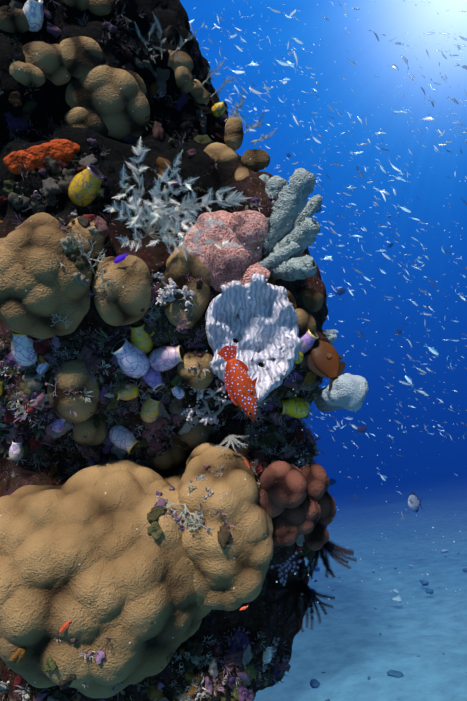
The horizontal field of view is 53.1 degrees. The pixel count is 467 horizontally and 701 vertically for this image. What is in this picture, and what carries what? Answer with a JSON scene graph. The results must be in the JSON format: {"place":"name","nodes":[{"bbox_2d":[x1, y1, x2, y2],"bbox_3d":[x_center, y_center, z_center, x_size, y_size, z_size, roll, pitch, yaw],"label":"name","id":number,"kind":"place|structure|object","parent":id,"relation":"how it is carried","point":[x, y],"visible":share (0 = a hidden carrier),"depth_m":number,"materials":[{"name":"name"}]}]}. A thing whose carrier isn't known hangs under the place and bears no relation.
{"place":"outdoors","nodes":[
{"label":"outdoors","id":0,"kind":"place"},
{"bbox_2d":[217,345,257,420],"bbox_3d":[0.008,0.065,0.944,0.082,0.152,0.040,0,-10,-2],"label":"coral grouper","id":1,"kind":"object","parent":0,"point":[240,384],"visible":1,"depth_m":0.93,"materials":[{"name":"orange"}]},
{"bbox_2d":[180,0,466,478],"label":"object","id":2,"kind":"structure","parent":0,"point":[390,18],"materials":[{"name":"blue liquid"}]},
{"bbox_2d":[307,341,345,391],"bbox_3d":[0.222,0.038,1.104,0.094,0.129,0.037,0,-10,-2],"label":"fish","id":3,"kind":"object","parent":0,"point":[323,360],"visible":0.98,"depth_m":1.10},
{"bbox_2d":[189,0,466,522],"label":"school of fish","id":4,"kind":"object","parent":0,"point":[383,191],"visible":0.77,"depth_m":2.44},
{"bbox_2d":[329,478,335,485],"bbox_3d":[0.419,0.565,2.005,0.044,0.031,0.008,0,-10,-2],"label":"fish","id":5,"kind":"object","parent":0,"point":[332,481],"visible":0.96,"depth_m":2.00},
{"bbox_2d":[206,2,466,602],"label":"marine snow particles","id":6,"kind":"object","parent":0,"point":[348,271],"visible":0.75,"depth_m":1.13,"materials":[{"name":"white organic detritus"}]},
{"bbox_2d":[335,288,345,295],"bbox_3d":[0.502,-0.276,2.208,0.056,0.040,0.016,0,-10,-2],"label":"fish","id":7,"kind":"object","parent":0,"point":[340,291],"visible":0.98,"depth_m":2.21},
{"bbox_2d":[253,460,466,700],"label":"sand ground","id":8,"kind":"structure","parent":0,"point":[343,650],"depth_m":2.18,"materials":[{"name":"sand"}]},
{"bbox_2d":[0,0,329,700],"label":"reef rock","id":9,"kind":"object","parent":8,"relation":"on","point":[255,616],"visible":0.15,"depth_m":1.18,"materials":[{"name":"black stone"}]},
{"bbox_2d":[3,139,79,174],"bbox_3d":[-0.448,-0.464,1.100,0.165,0.115,0.041,4,-11,-23],"label":"orange sponge","id":10,"kind":"object","parent":9,"relation":"on","point":[65,150],"visible":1,"depth_m":1.09},
{"bbox_2d":[0,101,309,417],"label":"yellow tunicates","id":11,"kind":"object","parent":9,"relation":"on","point":[84,188],"visible":0.77,"depth_m":1.07,"materials":[{"name":"yellow"}]},
{"bbox_2d":[0,0,322,697],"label":"boulder coral","id":12,"kind":"object","parent":9,"relation":"attached to","point":[89,556],"visible":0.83,"depth_m":1.01},
{"bbox_2d":[59,619,70,632],"bbox_3d":[-0.329,0.539,0.915,0.025,0.027,0.006,0,-10,-2],"label":"fish","id":13,"kind":"object","parent":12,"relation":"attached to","point":[64,626],"visible":1,"depth_m":0.91},
{"bbox_2d":[114,253,127,262],"bbox_3d":[-0.238,-0.195,0.988,0.030,0.022,0.007,0,-10,-2],"label":"fish","id":14,"kind":"object","parent":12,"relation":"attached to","point":[119,258],"visible":0.98,"depth_m":0.99},
{"bbox_2d":[7,231,288,661],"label":"soft coral bushes","id":15,"kind":"object","parent":12,"relation":"on","point":[210,418],"visible":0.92,"depth_m":1.06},
{"bbox_2d":[0,0,326,700],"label":"reef clutter","id":16,"kind":"object","parent":9,"relation":"attached to","point":[88,357],"visible":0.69,"depth_m":1.14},
{"bbox_2d":[9,0,318,663],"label":"white purple tunicates","id":17,"kind":"object","parent":9,"relation":"on","point":[134,360],"visible":0.94,"depth_m":1.10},
{"bbox_2d":[0,0,336,700],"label":"algae","id":18,"kind":"object","parent":9,"relation":"on","point":[55,445],"visible":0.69,"depth_m":1.16,"materials":[{"name":"algae"}]},
{"bbox_2d":[0,434,356,631],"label":"crinoid feather stars","id":19,"kind":"object","parent":9,"relation":"on","point":[304,590],"visible":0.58,"depth_m":1.25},
{"bbox_2d":[103,11,277,260],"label":"hydroid plumes","id":20,"kind":"object","parent":9,"relation":"on","point":[163,222],"visible":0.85,"depth_m":1.01,"materials":[{"name":"white plant"}]},
{"bbox_2d":[184,210,270,291],"bbox_3d":[-0.021,-0.240,1.129,0.229,0.200,0.089,2,-10,-13],"label":"pink sponge","id":21,"kind":"object","parent":9,"relation":"on","point":[226,265],"visible":0.73,"depth_m":1.11},
{"bbox_2d":[205,273,303,402],"bbox_3d":[0.046,-0.022,1.061,0.220,0.286,0.116,0,-10,-2],"label":"white lace sponge","id":22,"kind":"object","parent":9,"relation":"on","point":[255,301],"visible":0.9,"depth_m":1.06},
{"bbox_2d":[233,314,286,400],"bbox_3d":[0.049,-0.013,1.120,0.186,0.273,0.066,0,-10,-2],"label":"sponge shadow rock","id":23,"kind":"object","parent":9,"relation":"attached to","point":[274,391],"visible":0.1,"depth_m":1.11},
{"bbox_2d":[259,168,322,280],"bbox_3d":[0.112,-0.315,1.226,0.296,0.325,0.158,-9,-13,41],"label":"coral","id":24,"kind":"object","parent":9,"relation":"on","point":[292,240],"visible":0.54,"depth_m":1.13},
{"bbox_2d":[258,461,335,550],"bbox_3d":[0.171,0.391,1.168,0.113,0.232,0.274,-8,-13,37],"label":"coral","id":25,"kind":"object","parent":9,"relation":"attached to","point":[291,498],"visible":0.88,"depth_m":1.11},
{"bbox_2d":[314,329,368,411],"bbox_3d":[0.250,0.041,1.143,0.099,0.216,0.166,6,-11,-29],"label":"grey ball sponge","id":26,"kind":"object","parent":9,"relation":"attached to","point":[348,391],"visible":0.79,"depth_m":1.08},
{"bbox_2d":[255,512,466,700],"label":"rocks","id":27,"kind":"object","parent":8,"relation":"on","point":[314,683],"visible":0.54,"depth_m":2.05,"materials":[{"name":"grey stone"}]},
{"bbox_2d":[357,424,367,432],"bbox_3d":[0.670,0.403,2.412,0.066,0.044,0.012,0,-10,-2],"label":"fish","id":28,"kind":"object","parent":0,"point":[361,428],"visible":1,"depth_m":2.41},
{"bbox_2d":[408,492,421,511],"bbox_3d":[1.042,0.869,2.676,0.033,0.116,0.174,-9,-14,43],"label":"fish","id":29,"kind":"object","parent":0,"point":[416,504],"visible":1,"depth_m":2.65}
]}

